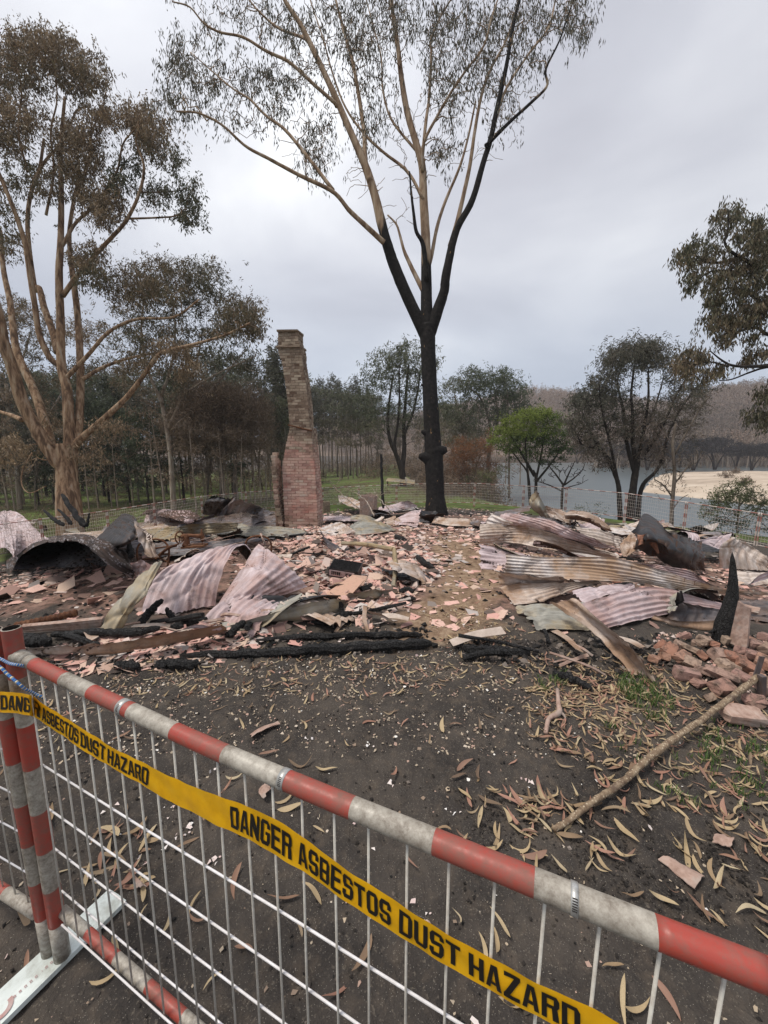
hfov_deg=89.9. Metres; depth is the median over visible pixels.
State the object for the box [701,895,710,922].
fallen leaf
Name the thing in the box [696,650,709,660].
broken brick
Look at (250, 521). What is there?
roofing sheet
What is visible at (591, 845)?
fallen leaf
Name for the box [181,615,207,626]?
charred beam
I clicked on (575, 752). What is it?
fallen leaf
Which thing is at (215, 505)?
roofing sheet
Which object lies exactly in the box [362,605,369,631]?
bent strip
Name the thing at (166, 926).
fallen leaf
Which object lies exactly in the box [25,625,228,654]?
timber beam
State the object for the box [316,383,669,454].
wood
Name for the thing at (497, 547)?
torn sheet
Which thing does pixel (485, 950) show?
fallen leaf
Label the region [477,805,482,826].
fallen leaf
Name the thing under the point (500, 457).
forest gum
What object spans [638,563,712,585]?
roofing sheet
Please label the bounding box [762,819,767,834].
fallen leaf
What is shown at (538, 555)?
torn sheet
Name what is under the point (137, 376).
forest gum
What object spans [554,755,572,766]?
fallen leaf
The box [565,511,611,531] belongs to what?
roofing sheet
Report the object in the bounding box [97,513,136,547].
folded sheet
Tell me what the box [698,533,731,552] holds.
roofing sheet
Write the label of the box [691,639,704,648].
broken brick
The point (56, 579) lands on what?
board shard
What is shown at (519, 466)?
forest gum
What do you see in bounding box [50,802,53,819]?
fallen leaf
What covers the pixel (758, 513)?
fence panel
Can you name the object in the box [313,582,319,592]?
board shard
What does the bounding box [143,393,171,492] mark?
forest gum
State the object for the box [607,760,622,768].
fallen leaf
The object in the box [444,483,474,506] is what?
fence panel
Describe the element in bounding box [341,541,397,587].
bent duct
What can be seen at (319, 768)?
fallen leaf
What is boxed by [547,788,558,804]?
fallen leaf
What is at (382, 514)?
torn sheet
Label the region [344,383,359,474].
plantation tree
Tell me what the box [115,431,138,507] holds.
forest gum
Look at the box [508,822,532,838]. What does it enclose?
fallen leaf
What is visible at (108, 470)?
forest gum
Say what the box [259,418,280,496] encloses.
forest gum
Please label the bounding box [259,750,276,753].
fallen leaf
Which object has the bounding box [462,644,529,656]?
charred beam
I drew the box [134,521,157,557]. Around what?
roofing sheet
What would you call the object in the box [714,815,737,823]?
fallen leaf
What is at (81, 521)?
burnt pole
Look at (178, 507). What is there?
fence panel
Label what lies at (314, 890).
fallen leaf
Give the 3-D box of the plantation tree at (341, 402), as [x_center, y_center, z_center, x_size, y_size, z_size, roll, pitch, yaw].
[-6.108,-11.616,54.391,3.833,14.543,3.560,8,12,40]
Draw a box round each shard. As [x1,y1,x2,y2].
[0,585,20,594]
[0,593,10,599]
[24,584,46,592]
[43,576,66,582]
[57,575,74,591]
[86,570,105,583]
[87,596,102,604]
[104,564,121,575]
[113,590,124,595]
[130,562,151,570]
[280,533,288,540]
[300,616,315,619]
[301,557,310,568]
[303,549,312,555]
[311,539,321,543]
[313,548,321,552]
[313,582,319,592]
[320,557,330,568]
[332,578,342,584]
[341,595,349,599]
[358,547,369,554]
[368,572,383,580]
[375,555,383,565]
[380,553,392,560]
[381,584,392,589]
[389,591,395,597]
[397,593,410,601]
[400,543,413,551]
[410,575,418,584]
[425,568,439,573]
[498,609,507,618]
[658,856,703,888]
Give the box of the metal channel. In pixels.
[550,598,655,680]
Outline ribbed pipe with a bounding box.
[13,609,77,624]
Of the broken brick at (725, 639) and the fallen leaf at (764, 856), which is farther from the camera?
the broken brick at (725, 639)
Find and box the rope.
[0,657,43,701]
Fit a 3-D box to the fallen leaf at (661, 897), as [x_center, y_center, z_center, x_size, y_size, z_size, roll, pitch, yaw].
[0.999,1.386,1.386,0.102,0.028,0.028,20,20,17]
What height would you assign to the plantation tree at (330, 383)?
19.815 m
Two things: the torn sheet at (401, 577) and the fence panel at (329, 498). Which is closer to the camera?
the torn sheet at (401, 577)
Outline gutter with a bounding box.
[246,599,346,622]
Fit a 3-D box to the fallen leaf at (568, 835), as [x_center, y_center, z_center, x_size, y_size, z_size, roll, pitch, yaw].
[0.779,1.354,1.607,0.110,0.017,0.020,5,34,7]
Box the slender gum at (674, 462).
[644,384,724,525]
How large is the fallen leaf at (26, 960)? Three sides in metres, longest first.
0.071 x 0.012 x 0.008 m
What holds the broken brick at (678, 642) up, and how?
on the broken brick at (690, 648)
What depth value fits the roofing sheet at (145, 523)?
18.52 m
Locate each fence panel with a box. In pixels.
[0,518,42,554]
[0,624,767,1023]
[0,626,51,959]
[40,510,107,539]
[107,503,154,526]
[154,496,202,525]
[201,492,245,516]
[246,490,274,508]
[323,486,358,504]
[359,484,395,502]
[397,483,425,502]
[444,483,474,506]
[474,483,523,506]
[523,485,566,511]
[565,487,626,522]
[624,493,686,528]
[684,502,759,545]
[756,513,767,547]
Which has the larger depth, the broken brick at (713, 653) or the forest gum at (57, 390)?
the forest gum at (57, 390)
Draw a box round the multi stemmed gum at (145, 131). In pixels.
[0,8,272,535]
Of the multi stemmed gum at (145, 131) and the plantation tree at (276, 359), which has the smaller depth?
the multi stemmed gum at (145, 131)
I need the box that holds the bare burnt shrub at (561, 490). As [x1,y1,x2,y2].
[534,461,586,508]
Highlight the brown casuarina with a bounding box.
[152,371,286,499]
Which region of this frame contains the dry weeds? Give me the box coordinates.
[0,475,498,536]
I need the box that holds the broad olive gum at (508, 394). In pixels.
[422,360,544,497]
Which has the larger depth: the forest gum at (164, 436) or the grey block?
the forest gum at (164, 436)
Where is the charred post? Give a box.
[380,454,384,508]
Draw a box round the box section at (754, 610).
[745,604,759,614]
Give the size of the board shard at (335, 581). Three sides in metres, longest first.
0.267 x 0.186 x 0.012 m
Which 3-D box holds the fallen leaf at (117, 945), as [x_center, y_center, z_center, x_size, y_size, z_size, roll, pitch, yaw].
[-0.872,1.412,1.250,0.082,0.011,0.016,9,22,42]
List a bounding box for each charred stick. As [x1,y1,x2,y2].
[62,631,99,644]
[150,612,204,622]
[153,619,169,622]
[244,622,252,630]
[289,533,312,536]
[290,546,309,554]
[303,552,328,554]
[353,601,406,614]
[432,523,447,527]
[458,634,538,652]
[462,648,507,659]
[542,629,549,643]
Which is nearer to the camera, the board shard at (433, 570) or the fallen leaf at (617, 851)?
the fallen leaf at (617, 851)
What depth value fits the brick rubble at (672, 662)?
3.27 m
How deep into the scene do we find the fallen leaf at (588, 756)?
2.02 m
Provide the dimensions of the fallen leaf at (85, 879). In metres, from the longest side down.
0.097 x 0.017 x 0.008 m
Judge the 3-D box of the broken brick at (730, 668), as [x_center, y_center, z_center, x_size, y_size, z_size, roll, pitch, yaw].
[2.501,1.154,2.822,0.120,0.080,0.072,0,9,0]
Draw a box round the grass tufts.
[534,667,767,810]
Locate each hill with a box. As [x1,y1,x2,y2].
[126,403,643,456]
[710,419,767,465]
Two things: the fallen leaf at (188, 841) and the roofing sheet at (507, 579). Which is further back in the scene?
the roofing sheet at (507, 579)
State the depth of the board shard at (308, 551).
6.42 m
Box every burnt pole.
[43,510,64,525]
[57,509,72,524]
[61,493,85,527]
[85,513,89,526]
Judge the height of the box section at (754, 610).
0.091 m
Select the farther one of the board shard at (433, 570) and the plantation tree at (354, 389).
the plantation tree at (354, 389)
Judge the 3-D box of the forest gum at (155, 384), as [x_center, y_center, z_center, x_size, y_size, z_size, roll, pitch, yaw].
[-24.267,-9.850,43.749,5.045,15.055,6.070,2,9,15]
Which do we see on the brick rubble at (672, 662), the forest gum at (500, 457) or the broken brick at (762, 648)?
the broken brick at (762, 648)
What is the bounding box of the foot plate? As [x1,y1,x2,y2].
[0,890,125,1023]
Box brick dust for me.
[653,631,767,699]
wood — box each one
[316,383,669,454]
[585,376,767,467]
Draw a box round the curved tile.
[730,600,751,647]
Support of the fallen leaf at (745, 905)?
on the ground
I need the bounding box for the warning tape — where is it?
[0,692,618,1023]
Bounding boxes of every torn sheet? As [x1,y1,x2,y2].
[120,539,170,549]
[131,536,161,553]
[174,548,199,561]
[205,595,278,637]
[215,528,243,538]
[215,593,301,634]
[251,595,340,603]
[280,592,356,626]
[319,529,361,551]
[350,515,375,520]
[370,513,393,516]
[372,510,393,515]
[377,566,433,583]
[383,516,400,525]
[386,560,426,584]
[393,510,420,526]
[414,507,437,515]
[420,513,445,521]
[479,544,529,569]
[494,543,518,554]
[530,553,562,556]
[532,540,585,556]
[537,516,562,524]
[561,552,619,557]
[572,520,586,526]
[575,516,604,528]
[623,521,638,529]
[624,524,634,530]
[662,522,673,526]
[666,527,702,534]
[666,588,720,612]
[677,531,699,540]
[688,523,718,531]
[693,534,713,540]
[696,541,718,552]
[700,531,721,537]
[707,589,723,600]
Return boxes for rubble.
[0,521,767,676]
[212,507,618,538]
[652,631,767,698]
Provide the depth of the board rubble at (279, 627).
4.61 m
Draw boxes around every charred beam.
[23,633,52,647]
[50,626,159,638]
[113,660,140,671]
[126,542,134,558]
[138,599,163,623]
[155,657,199,669]
[165,607,175,617]
[168,622,184,630]
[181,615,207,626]
[181,638,431,658]
[225,620,245,637]
[255,631,422,641]
[359,583,372,590]
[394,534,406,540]
[399,586,414,592]
[400,596,415,601]
[415,555,434,568]
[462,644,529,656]
[552,670,591,690]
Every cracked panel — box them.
[326,575,363,601]
[354,575,366,586]
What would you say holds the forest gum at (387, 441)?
on the ground
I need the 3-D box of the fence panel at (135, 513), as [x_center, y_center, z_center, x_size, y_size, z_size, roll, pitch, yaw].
[-10.837,0.404,16.599,0.039,1.357,1.989,4,10,24]
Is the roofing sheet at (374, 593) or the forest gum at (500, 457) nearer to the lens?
the roofing sheet at (374, 593)
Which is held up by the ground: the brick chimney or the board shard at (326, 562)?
the brick chimney
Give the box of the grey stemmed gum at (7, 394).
[0,292,125,509]
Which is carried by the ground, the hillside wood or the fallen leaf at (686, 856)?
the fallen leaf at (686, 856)
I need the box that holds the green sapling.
[688,475,767,534]
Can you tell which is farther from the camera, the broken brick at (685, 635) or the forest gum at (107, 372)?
the forest gum at (107, 372)
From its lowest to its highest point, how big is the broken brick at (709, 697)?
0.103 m
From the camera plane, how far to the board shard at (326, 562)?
5.51 m
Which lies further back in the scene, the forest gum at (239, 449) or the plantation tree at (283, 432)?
the forest gum at (239, 449)
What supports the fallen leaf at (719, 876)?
on the ground
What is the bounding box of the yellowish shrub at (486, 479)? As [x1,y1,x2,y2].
[464,464,517,498]
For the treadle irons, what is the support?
on the ground
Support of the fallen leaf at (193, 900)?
on the ground
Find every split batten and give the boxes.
[99,621,139,627]
[146,622,181,631]
[203,617,225,622]
[220,612,239,616]
[307,561,331,567]
[366,540,393,542]
[549,652,605,675]
[553,657,587,662]
[559,653,588,666]
[570,642,592,656]
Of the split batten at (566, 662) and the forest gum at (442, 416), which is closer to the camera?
the split batten at (566, 662)
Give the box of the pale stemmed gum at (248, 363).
[83,242,273,509]
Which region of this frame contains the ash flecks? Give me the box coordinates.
[0,527,767,1023]
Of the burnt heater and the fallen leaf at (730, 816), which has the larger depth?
the burnt heater
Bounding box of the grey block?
[323,501,329,512]
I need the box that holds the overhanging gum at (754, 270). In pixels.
[662,195,767,436]
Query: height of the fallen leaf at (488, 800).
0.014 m
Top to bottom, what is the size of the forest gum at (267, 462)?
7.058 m
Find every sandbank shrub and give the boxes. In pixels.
[716,468,740,477]
[729,466,743,473]
[731,474,755,484]
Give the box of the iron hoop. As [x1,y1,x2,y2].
[245,533,271,551]
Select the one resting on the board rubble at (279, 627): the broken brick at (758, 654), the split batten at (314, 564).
the split batten at (314, 564)
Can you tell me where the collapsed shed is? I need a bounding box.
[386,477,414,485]
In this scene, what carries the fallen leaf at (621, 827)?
on the ground
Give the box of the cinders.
[10,630,764,1023]
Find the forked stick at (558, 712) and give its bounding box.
[544,688,565,734]
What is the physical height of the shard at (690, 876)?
0.035 m
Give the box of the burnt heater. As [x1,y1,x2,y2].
[328,558,362,577]
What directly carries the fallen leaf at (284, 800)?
on the ground
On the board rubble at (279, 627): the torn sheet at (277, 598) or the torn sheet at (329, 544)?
the torn sheet at (277, 598)
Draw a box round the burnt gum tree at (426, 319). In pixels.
[143,0,605,515]
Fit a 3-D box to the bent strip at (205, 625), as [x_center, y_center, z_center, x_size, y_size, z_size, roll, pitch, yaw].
[-1.675,1.013,3.355,0.614,0.185,0.084,1,9,6]
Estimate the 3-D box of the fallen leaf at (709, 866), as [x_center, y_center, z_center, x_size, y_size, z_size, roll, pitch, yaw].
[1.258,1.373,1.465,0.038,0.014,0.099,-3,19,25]
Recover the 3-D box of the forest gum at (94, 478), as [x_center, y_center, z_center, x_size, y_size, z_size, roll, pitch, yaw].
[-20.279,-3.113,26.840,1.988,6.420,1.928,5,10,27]
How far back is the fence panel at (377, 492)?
21.00 m
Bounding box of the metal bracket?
[753,656,766,697]
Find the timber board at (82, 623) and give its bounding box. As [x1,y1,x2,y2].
[22,616,103,631]
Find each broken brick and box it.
[647,654,661,663]
[653,639,666,648]
[657,652,670,661]
[659,641,679,657]
[672,649,692,664]
[672,665,701,681]
[673,639,689,651]
[676,632,691,639]
[682,643,706,653]
[682,654,701,667]
[689,677,706,687]
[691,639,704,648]
[694,664,716,678]
[695,634,714,646]
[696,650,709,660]
[703,692,716,702]
[704,664,740,685]
[706,647,725,660]
[706,677,736,696]
[709,640,719,646]
[713,657,730,666]
[717,665,734,671]
[718,703,767,727]
[720,635,731,644]
[724,649,746,662]
[728,661,741,670]
[731,668,751,682]
[733,645,748,653]
[735,656,764,673]
[741,692,767,708]
[742,649,758,660]
[744,696,765,709]
[748,638,763,649]
[753,652,767,663]
[756,632,767,641]
[757,641,767,654]
[762,661,767,670]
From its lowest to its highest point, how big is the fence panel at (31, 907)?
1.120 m
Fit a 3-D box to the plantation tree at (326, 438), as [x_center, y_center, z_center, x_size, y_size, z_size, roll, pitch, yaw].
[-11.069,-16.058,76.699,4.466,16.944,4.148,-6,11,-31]
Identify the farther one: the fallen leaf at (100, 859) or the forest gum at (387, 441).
the forest gum at (387, 441)
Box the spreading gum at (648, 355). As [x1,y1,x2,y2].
[536,327,730,521]
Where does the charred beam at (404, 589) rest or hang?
on the ground
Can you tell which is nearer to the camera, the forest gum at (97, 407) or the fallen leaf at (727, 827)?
the fallen leaf at (727, 827)
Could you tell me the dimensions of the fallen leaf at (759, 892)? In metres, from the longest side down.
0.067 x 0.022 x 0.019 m
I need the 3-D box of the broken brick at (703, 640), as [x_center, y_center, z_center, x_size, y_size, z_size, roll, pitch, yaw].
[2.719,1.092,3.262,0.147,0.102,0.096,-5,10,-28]
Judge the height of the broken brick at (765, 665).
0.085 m
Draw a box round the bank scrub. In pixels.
[475,487,669,522]
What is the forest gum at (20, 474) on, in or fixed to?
on the ground
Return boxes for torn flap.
[637,534,658,553]
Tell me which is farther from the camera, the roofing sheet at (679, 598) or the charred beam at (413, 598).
the charred beam at (413, 598)
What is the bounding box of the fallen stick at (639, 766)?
[551,674,758,832]
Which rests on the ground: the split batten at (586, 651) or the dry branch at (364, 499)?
the split batten at (586, 651)
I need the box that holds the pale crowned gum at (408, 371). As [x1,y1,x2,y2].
[348,333,445,486]
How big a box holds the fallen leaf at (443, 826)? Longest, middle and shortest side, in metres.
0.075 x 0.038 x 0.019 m
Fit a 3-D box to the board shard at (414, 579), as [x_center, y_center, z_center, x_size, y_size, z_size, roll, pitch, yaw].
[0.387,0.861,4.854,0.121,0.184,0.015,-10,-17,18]
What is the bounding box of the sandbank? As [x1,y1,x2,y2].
[643,471,767,505]
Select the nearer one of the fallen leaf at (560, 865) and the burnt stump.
the fallen leaf at (560, 865)
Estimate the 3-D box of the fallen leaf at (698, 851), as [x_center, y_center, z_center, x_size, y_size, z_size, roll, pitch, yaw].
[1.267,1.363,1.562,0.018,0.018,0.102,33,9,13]
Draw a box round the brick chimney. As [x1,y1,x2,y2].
[271,329,322,527]
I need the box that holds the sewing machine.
[174,529,207,548]
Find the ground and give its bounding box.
[0,456,767,1023]
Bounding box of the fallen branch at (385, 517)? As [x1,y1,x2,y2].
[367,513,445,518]
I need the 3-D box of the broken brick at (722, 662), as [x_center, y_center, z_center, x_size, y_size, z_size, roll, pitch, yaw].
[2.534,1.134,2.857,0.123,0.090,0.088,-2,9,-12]
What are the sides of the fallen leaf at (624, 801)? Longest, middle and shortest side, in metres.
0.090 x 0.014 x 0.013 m
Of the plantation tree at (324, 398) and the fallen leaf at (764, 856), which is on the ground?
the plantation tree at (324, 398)
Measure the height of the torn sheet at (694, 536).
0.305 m
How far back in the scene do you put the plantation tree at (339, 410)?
47.52 m
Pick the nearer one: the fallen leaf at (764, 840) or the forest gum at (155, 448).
the fallen leaf at (764, 840)
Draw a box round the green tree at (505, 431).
[485,402,586,504]
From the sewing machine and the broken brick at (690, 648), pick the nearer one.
the broken brick at (690, 648)
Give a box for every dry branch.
[321,477,362,510]
[346,487,374,515]
[358,489,392,513]
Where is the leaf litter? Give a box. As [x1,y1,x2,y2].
[0,601,767,1023]
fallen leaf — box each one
[17,911,29,925]
[24,950,28,966]
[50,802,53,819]
[83,863,89,885]
[88,865,114,874]
[89,969,116,984]
[97,825,119,835]
[98,852,101,869]
[104,852,125,860]
[105,823,122,838]
[107,837,111,850]
[109,863,115,882]
[111,936,118,948]
[114,843,127,868]
[114,860,137,890]
[114,867,141,885]
[122,817,146,834]
[122,882,148,887]
[127,875,154,889]
[139,830,150,850]
[140,877,145,901]
[147,837,158,842]
[163,916,168,930]
[173,837,198,849]
[189,890,200,912]
[190,914,206,921]
[203,971,221,988]
[221,776,231,792]
[226,773,241,779]
[230,862,241,897]
[235,943,252,948]
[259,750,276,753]
[267,894,297,898]
[275,795,290,803]
[277,802,300,811]
[289,755,311,767]
[305,882,321,904]
[316,766,335,770]
[322,986,346,995]
[352,933,371,970]
[438,825,450,828]
[440,718,443,731]
[451,772,465,777]
[457,758,472,770]
[458,788,471,798]
[466,789,471,806]
[476,764,481,778]
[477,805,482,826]
[478,794,501,804]
[479,932,487,955]
[488,839,502,849]
[491,908,509,936]
[493,821,497,837]
[493,823,499,844]
[494,927,499,952]
[498,793,521,807]
[498,996,519,1007]
[503,807,511,821]
[506,805,519,824]
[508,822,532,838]
[510,786,524,804]
[510,840,530,852]
[516,817,540,822]
[520,828,536,831]
[520,850,546,859]
[523,795,538,800]
[524,822,533,837]
[534,794,551,804]
[535,854,537,866]
[536,775,555,804]
[537,782,544,801]
[537,817,551,831]
[541,800,566,808]
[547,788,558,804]
[550,747,570,750]
[551,854,566,871]
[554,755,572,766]
[556,832,582,837]
[560,749,580,753]
[565,802,583,823]
[566,802,584,806]
[582,742,595,762]
[585,840,614,852]
[585,857,593,870]
[589,857,607,871]
[590,836,606,849]
[590,841,593,857]
[594,769,607,787]
[594,820,613,828]
[595,849,610,870]
[602,758,614,763]
[602,805,630,812]
[603,962,623,965]
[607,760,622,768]
[607,836,634,856]
[614,818,638,841]
[620,973,625,1023]
[622,797,625,813]
[622,891,643,896]
[625,997,649,1012]
[632,801,649,815]
[632,802,651,807]
[637,774,648,786]
[637,783,640,799]
[642,795,662,803]
[646,783,666,794]
[649,890,678,904]
[652,976,680,1020]
[684,798,698,811]
[684,832,690,867]
[685,816,704,840]
[687,892,712,917]
[688,838,701,858]
[692,855,702,873]
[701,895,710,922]
[707,858,724,887]
[707,910,727,925]
[709,908,724,926]
[713,819,734,839]
[713,865,723,888]
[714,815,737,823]
[714,822,738,829]
[720,797,726,815]
[720,853,739,859]
[725,813,734,818]
[736,903,765,913]
[748,833,767,846]
[750,842,761,855]
[754,836,767,841]
[754,881,761,895]
[755,898,767,909]
[757,847,767,861]
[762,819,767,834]
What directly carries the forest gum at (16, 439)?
on the ground
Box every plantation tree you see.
[254,341,288,450]
[259,361,288,465]
[259,394,285,457]
[262,335,287,486]
[264,394,286,457]
[270,386,288,451]
[270,395,288,468]
[271,395,288,459]
[275,382,289,451]
[310,380,319,428]
[311,386,328,444]
[313,374,329,476]
[313,386,328,469]
[315,384,333,477]
[321,399,331,470]
[324,373,336,469]
[325,389,336,467]
[326,383,348,476]
[327,387,347,480]
[328,378,348,478]
[328,395,339,471]
[335,391,348,474]
[336,387,357,478]
[337,403,354,475]
[343,395,364,477]
[344,373,365,475]
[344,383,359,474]
[348,393,367,477]
[356,387,368,472]
[357,386,375,471]
[360,391,378,475]
[362,394,380,471]
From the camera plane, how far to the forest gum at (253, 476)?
26.88 m
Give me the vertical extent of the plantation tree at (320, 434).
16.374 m
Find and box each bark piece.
[128,869,146,888]
[250,721,279,736]
[259,784,270,797]
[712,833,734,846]
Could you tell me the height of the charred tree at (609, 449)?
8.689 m
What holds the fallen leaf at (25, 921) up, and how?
on the ground
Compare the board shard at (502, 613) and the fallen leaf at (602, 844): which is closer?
the fallen leaf at (602, 844)
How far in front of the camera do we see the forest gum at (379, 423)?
76.06 m
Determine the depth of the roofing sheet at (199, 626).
3.10 m
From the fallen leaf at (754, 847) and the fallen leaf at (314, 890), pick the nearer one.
the fallen leaf at (314, 890)
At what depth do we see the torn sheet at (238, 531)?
7.61 m
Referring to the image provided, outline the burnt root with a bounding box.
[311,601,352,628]
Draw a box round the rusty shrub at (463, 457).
[443,428,511,495]
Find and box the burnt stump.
[709,552,738,644]
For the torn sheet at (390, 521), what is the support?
on the ground
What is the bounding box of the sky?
[0,0,767,445]
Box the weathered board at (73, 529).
[66,528,80,532]
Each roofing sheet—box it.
[0,511,48,558]
[6,534,134,578]
[62,525,172,537]
[101,561,162,628]
[102,522,192,530]
[131,560,146,578]
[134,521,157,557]
[137,509,199,524]
[142,544,250,613]
[147,523,237,540]
[155,538,274,556]
[171,625,221,632]
[175,514,214,528]
[193,515,275,525]
[202,495,231,515]
[216,497,274,516]
[217,526,306,536]
[218,512,251,520]
[219,544,307,602]
[317,522,355,533]
[323,515,382,521]
[338,495,359,508]
[346,589,397,598]
[350,520,396,534]
[378,501,416,510]
[387,507,417,511]
[432,516,479,526]
[470,520,480,525]
[479,524,616,557]
[486,514,513,525]
[494,505,529,516]
[498,570,573,584]
[499,580,600,604]
[500,513,615,548]
[504,554,767,595]
[516,602,588,630]
[529,490,550,518]
[545,506,570,525]
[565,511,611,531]
[572,583,634,601]
[576,527,622,546]
[582,587,721,627]
[608,527,632,534]
[620,533,635,556]
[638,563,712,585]
[651,615,713,629]
[666,602,719,621]
[674,590,683,605]
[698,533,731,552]
[719,537,767,570]
[737,570,767,585]
[741,599,767,621]
[748,572,767,584]
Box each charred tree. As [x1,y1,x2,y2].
[568,445,586,463]
[602,442,617,462]
[616,442,650,467]
[630,437,670,469]
[650,445,681,468]
[675,436,720,470]
[675,448,694,467]
[699,435,743,469]
[720,444,757,468]
[733,441,767,469]
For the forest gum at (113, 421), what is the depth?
36.85 m
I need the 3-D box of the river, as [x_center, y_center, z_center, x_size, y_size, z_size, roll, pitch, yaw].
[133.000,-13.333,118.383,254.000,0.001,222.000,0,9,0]
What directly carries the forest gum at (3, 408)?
on the ground
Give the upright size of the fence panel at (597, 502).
1.362 m
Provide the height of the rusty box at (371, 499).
0.797 m
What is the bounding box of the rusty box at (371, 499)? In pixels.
[360,494,377,514]
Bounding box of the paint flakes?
[5,641,708,1023]
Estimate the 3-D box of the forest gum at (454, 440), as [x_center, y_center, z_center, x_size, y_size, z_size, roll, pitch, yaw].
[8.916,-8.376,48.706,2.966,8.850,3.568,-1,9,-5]
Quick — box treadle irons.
[136,538,178,566]
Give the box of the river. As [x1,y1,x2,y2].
[467,462,767,536]
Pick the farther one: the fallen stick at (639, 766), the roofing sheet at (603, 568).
the roofing sheet at (603, 568)
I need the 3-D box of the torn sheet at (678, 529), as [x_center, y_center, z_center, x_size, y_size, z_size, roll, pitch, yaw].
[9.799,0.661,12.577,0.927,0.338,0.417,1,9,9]
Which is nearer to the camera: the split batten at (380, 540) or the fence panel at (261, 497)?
the split batten at (380, 540)
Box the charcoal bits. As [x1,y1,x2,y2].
[0,523,767,686]
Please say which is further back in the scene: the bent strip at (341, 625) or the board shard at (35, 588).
the board shard at (35, 588)
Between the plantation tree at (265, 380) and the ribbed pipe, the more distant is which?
the plantation tree at (265, 380)
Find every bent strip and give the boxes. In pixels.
[84,632,98,643]
[132,622,174,626]
[172,621,226,630]
[277,554,291,557]
[334,617,347,631]
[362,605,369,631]
[368,611,385,616]
[381,613,408,620]
[449,627,505,645]
[548,628,583,652]
[619,636,644,647]
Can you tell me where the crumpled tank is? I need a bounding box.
[631,513,704,570]
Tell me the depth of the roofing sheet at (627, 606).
3.86 m
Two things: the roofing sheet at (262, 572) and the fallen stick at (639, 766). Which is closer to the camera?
the fallen stick at (639, 766)
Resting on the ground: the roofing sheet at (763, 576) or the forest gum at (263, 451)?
the forest gum at (263, 451)
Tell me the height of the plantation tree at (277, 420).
8.580 m
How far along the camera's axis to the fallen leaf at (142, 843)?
1.57 m
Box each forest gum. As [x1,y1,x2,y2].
[0,376,20,507]
[0,384,36,466]
[0,408,44,509]
[0,409,26,499]
[0,416,19,510]
[0,416,30,504]
[0,419,13,489]
[0,440,14,510]
[2,415,32,498]
[4,366,62,496]
[13,415,55,504]
[25,432,49,497]
[27,433,62,505]
[31,369,54,477]
[34,398,80,472]
[37,450,54,503]
[38,419,78,485]
[39,380,79,466]
[44,382,75,407]
[47,369,96,490]
[50,404,97,499]
[61,390,114,503]
[68,366,125,496]
[73,362,126,492]
[74,355,115,395]
[78,427,107,508]
[78,437,99,511]
[79,385,123,501]
[83,393,138,505]
[96,436,126,509]
[97,453,115,506]
[98,385,143,491]
[99,404,150,506]
[105,376,147,490]
[112,366,151,484]
[113,381,160,493]
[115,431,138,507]
[117,421,142,501]
[119,404,168,509]
[121,392,168,508]
[135,405,175,508]
[137,384,167,492]
[138,362,175,485]
[141,363,173,476]
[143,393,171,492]
[143,424,177,487]
[147,365,199,503]
[148,436,167,504]
[154,360,194,489]
[155,423,182,480]
[164,426,186,502]
[165,384,198,494]
[166,344,227,479]
[172,415,206,513]
[182,405,224,499]
[192,443,210,503]
[197,381,215,492]
[197,417,229,496]
[198,353,234,380]
[199,450,211,493]
[206,424,233,497]
[207,373,249,492]
[208,347,249,457]
[213,405,228,495]
[215,403,258,498]
[215,416,237,498]
[216,397,245,498]
[223,427,254,499]
[226,358,264,482]
[235,378,257,491]
[237,362,267,484]
[239,435,256,501]
[243,420,266,504]
[247,441,269,503]
[253,395,271,489]
[258,416,277,500]
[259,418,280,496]
[364,395,385,470]
[365,389,386,461]
[373,437,385,472]
[381,402,406,465]
[381,437,392,474]
[390,420,409,475]
[409,414,424,452]
[413,428,423,474]
[438,403,451,434]
[445,418,465,472]
[465,406,487,465]
[491,421,502,475]
[497,429,515,483]
[511,429,527,483]
[517,410,545,473]
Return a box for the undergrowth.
[0,449,586,504]
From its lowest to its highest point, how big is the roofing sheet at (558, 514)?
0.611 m
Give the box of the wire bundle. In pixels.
[176,535,255,552]
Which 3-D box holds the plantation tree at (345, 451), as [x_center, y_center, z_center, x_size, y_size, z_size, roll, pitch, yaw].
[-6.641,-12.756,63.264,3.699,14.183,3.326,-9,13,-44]
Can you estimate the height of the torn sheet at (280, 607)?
0.285 m
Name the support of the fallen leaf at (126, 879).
on the ground
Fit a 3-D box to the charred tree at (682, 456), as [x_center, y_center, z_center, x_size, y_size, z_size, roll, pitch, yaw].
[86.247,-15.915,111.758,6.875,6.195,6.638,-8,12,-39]
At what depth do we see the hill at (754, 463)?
146.14 m

